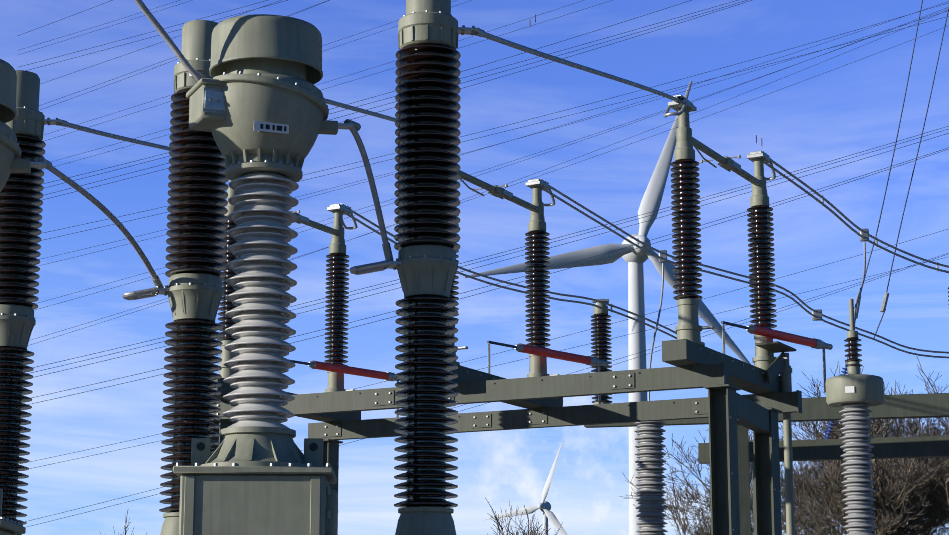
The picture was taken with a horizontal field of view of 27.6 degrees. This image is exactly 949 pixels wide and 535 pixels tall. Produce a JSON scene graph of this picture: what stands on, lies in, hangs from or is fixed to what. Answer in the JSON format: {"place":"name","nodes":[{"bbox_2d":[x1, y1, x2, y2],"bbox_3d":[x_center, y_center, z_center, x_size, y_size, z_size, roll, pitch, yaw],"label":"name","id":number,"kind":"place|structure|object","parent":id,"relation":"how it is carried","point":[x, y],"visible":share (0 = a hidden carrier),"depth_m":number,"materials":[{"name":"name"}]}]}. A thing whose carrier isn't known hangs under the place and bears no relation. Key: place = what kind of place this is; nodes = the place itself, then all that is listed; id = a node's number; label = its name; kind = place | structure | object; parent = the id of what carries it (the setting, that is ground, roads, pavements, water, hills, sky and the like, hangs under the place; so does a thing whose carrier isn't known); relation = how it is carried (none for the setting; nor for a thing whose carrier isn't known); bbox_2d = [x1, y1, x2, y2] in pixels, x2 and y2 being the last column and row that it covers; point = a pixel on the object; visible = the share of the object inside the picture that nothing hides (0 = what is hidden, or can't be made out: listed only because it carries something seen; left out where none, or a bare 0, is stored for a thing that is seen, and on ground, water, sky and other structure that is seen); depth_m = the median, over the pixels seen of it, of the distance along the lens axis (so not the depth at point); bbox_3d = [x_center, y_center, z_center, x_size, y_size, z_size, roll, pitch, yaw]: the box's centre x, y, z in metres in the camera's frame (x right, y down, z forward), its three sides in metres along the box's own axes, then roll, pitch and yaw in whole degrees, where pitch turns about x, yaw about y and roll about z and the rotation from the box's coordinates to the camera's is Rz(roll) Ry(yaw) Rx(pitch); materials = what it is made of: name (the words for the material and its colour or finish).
{"place":"outdoors","nodes":[
{"label":"outdoors","id":0,"kind":"place"},
{"bbox_2d":[100,511,146,534],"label":"tree","id":1,"kind":"object","parent":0,"point":[125,527],"visible":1,"depth_m":149.21,"materials":[{"name":"brown plant"}]},
{"bbox_2d":[0,0,948,534],"label":"sky","id":2,"kind":"structure","parent":0,"point":[855,107],"materials":[{"name":"blue"}]},
{"bbox_2d":[18,0,948,526],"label":"power line","id":3,"kind":"object","parent":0,"point":[844,372],"visible":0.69,"depth_m":164.53,"materials":[{"name":"metal"}]},
{"bbox_2d":[485,498,550,534],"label":"tree","id":4,"kind":"object","parent":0,"point":[507,529],"visible":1,"depth_m":148.53,"materials":[{"name":"brown plant"}]},
{"bbox_2d":[483,443,566,534],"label":"wind turbine","id":5,"kind":"object","parent":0,"point":[544,506],"visible":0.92,"depth_m":895.64,"materials":[{"name":"white metal"}]},
{"bbox_2d":[494,505,562,534],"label":"tree","id":6,"kind":"object","parent":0,"point":[522,526],"visible":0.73,"depth_m":158.87,"materials":[{"name":"brown plant"}]},
{"bbox_2d":[465,81,750,534],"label":"wind turbine","id":7,"kind":"object","parent":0,"point":[635,259],"visible":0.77,"depth_m":345.82,"materials":[{"name":"white metal"}]},
{"bbox_2d":[665,468,752,534],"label":"tree","id":8,"kind":"object","parent":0,"point":[684,527],"visible":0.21,"depth_m":93.04,"materials":[{"name":"brown plant"}]},
{"bbox_2d":[620,429,831,534],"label":"tree","id":9,"kind":"object","parent":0,"point":[688,501],"visible":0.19,"depth_m":70.36,"materials":[{"name":"brown plant"}]},
{"bbox_2d":[779,361,948,534],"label":"tree","id":10,"kind":"object","parent":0,"point":[807,471],"visible":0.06,"depth_m":68.75,"materials":[{"name":"brown plant"}]},
{"bbox_2d":[781,362,948,534],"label":"tree","id":11,"kind":"object","parent":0,"point":[898,499],"visible":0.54,"depth_m":62.90,"materials":[{"name":"brown plant"}]},
{"bbox_2d":[830,357,948,534],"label":"tree","id":12,"kind":"object","parent":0,"point":[943,478],"visible":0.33,"depth_m":63.23,"materials":[{"name":"brown plant"}]},
{"label":"switchyard gravel","id":13,"kind":"object","parent":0,"visible":0},
{"bbox_2d":[0,59,46,534],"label":"current transformer","id":14,"kind":"object","parent":13,"relation":"on","point":[11,161],"visible":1,"depth_m":10.03,"materials":[{"name":"metal"}]},
{"bbox_2d":[0,70,61,534],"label":"circuit breaker pole","id":15,"kind":"object","parent":13,"relation":"on","point":[21,196],"visible":0.9,"depth_m":12.68,"materials":[{"name":"ceramic"}]},
{"bbox_2d":[122,20,228,534],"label":"circuit breaker pole","id":16,"kind":"object","parent":13,"relation":"on","point":[196,225],"visible":0.71,"depth_m":11.63,"materials":[{"name":"ceramic"}]},
{"bbox_2d":[173,14,352,534],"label":"current transformer","id":17,"kind":"object","parent":13,"relation":"on","point":[258,108],"visible":1,"depth_m":10.08,"materials":[{"name":"ceramic"}]},
{"bbox_2d":[349,0,479,534],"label":"circuit breaker pole","id":18,"kind":"object","parent":13,"relation":"on","point":[427,185],"visible":1,"depth_m":10.60,"materials":[{"name":"ceramic"}]},
{"bbox_2d":[37,0,948,400],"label":"conductors","id":19,"kind":"object","parent":18,"relation":"attached to","point":[661,256],"visible":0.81,"depth_m":15.63,"materials":[{"name":"metal"}]},
{"bbox_2d":[209,341,801,534],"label":"steel support frame","id":20,"kind":"object","parent":13,"relation":"on","point":[725,407],"visible":0.85,"depth_m":17.09,"materials":[{"name":"grey paint"}]},
{"bbox_2d":[212,180,402,421],"bbox_3d":[-1.693,0.316,19.169,0.493,2.279,3.011,-7,-13,31],"label":"disconnector pole","id":21,"kind":"object","parent":20,"relation":"on","point":[335,367],"visible":0.6,"depth_m":19.67,"materials":[{"name":"black ceramic"}]},
{"bbox_2d":[449,170,608,408],"bbox_3d":[0.333,0.105,18.134,0.493,2.279,3.011,-7,-13,31],"label":"disconnector pole","id":22,"kind":"object","parent":20,"relation":"on","point":[537,351],"visible":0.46,"depth_m":18.66,"materials":[{"name":"black ceramic"}]},
{"bbox_2d":[662,95,832,393],"bbox_3d":[2.360,-0.105,17.099,0.493,2.279,3.011,-7,-13,31],"label":"disconnector pole","id":23,"kind":"object","parent":20,"relation":"on","point":[687,347],"visible":0.98,"depth_m":16.44,"materials":[{"name":"black ceramic"}]},
{"bbox_2d":[634,421,667,534],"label":"insulator","id":24,"kind":"object","parent":13,"relation":"on","point":[650,469],"visible":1,"depth_m":19.80,"materials":[{"name":"grey ceramic"}]},
{"bbox_2d":[584,273,948,534],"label":"disconnector frame","id":25,"kind":"object","parent":13,"relation":"on","point":[932,405],"visible":0.58,"depth_m":22.71,"materials":[{"name":"grey paint"}]},
{"bbox_2d":[825,299,883,534],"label":"voltage transformer","id":26,"kind":"object","parent":13,"relation":"on","point":[855,393],"visible":1,"depth_m":14.83,"materials":[{"name":"grey ceramic"}]}
]}

